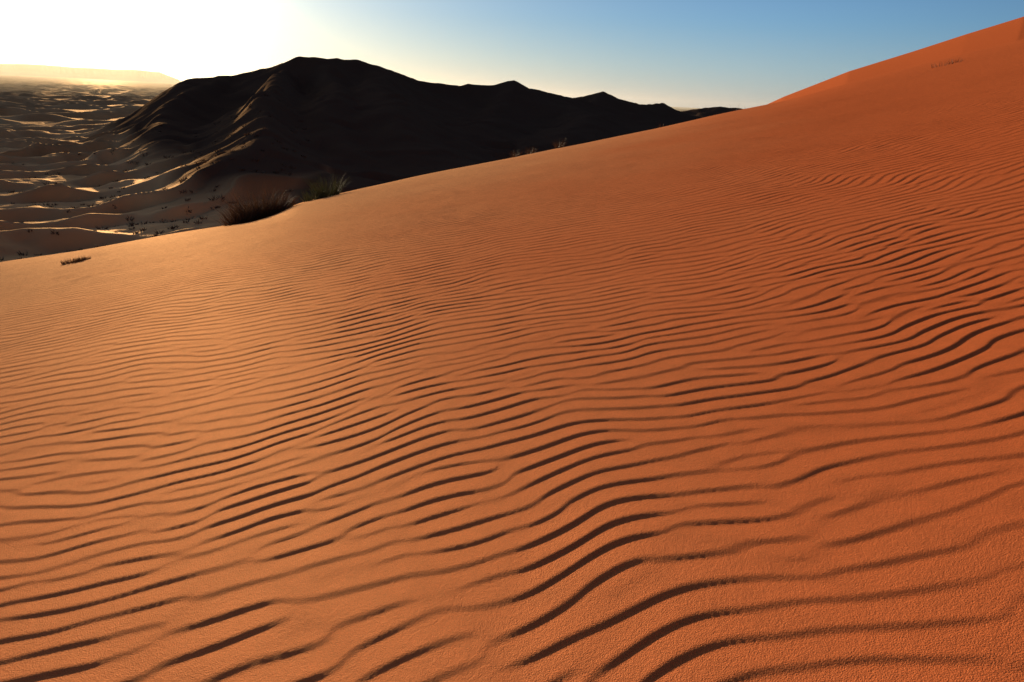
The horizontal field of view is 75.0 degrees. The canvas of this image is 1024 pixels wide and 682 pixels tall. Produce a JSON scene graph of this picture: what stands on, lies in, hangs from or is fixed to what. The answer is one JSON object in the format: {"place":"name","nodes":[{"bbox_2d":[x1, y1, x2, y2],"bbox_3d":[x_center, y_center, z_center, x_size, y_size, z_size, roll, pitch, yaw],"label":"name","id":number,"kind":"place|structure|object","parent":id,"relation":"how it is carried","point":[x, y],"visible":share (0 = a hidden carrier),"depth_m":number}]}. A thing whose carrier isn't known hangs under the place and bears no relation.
{"place":"outdoors","nodes":[
{"label":"outdoors","id":0,"kind":"place"},
{"bbox_2d":[0,64,179,82],"bbox_3d":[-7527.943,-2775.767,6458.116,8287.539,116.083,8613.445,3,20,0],"label":"mesa plateau","id":1,"kind":"structure","parent":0,"point":[70,72],"depth_m":7006.11},
{"bbox_2d":[0,56,740,261],"bbox_3d":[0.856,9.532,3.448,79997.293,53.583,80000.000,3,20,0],"label":"desert valley ground","id":2,"kind":"structure","parent":0,"point":[363,124],"depth_m":255.20},
{"bbox_2d":[0,94,309,259],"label":"valley scrub","id":3,"kind":"object","parent":2,"relation":"on","point":[177,226],"visible":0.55,"depth_m":169.80},
{"bbox_2d":[0,17,1023,681],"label":"sand dune","id":4,"kind":"structure","parent":0,"point":[732,397],"depth_m":2.49},
{"bbox_2d":[61,256,91,264],"bbox_3d":[-6.715,-1.248,10.263,0.371,0.146,0.454,3,20,0],"label":"dry shrub","id":5,"kind":"object","parent":4,"relation":"on","point":[74,261],"visible":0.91,"depth_m":10.20},
{"bbox_2d":[213,181,298,225],"bbox_3d":[-5.793,-3.149,15.244,1.981,1.003,1.975,3,20,0],"label":"dry shrub","id":6,"kind":"object","parent":4,"relation":"on","point":[243,214],"visible":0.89,"depth_m":15.01},
{"bbox_2d":[294,172,350,201],"bbox_3d":[-4.559,-3.783,16.253,1.204,0.784,1.477,18,25,35],"label":"grass tuft","id":7,"kind":"object","parent":4,"relation":"on","point":[320,193],"visible":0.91,"depth_m":16.18},
{"bbox_2d":[511,148,536,157],"bbox_3d":[0.378,-6.511,22.932,1.278,0.430,0.596,-16,27,-42],"label":"dry shrub","id":8,"kind":"object","parent":4,"relation":"on","point":[528,151],"visible":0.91,"depth_m":23.00},
{"bbox_2d":[552,139,568,148],"bbox_3d":[1.716,-7.111,23.988,0.681,0.422,0.658,3,20,0],"label":"dry shrub","id":9,"kind":"object","parent":4,"relation":"on","point":[555,146],"visible":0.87,"depth_m":23.95},
{"bbox_2d":[932,59,962,67],"bbox_3d":[15.754,-10.012,24.003,1.898,0.491,0.946,-9,23,-30],"label":"dry shrub","id":10,"kind":"object","parent":4,"relation":"on","point":[947,63],"visible":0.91,"depth_m":23.85},
{"bbox_2d":[0,0,1023,108],"label":"sky","id":11,"kind":"structure","parent":0,"point":[745,54]}
]}

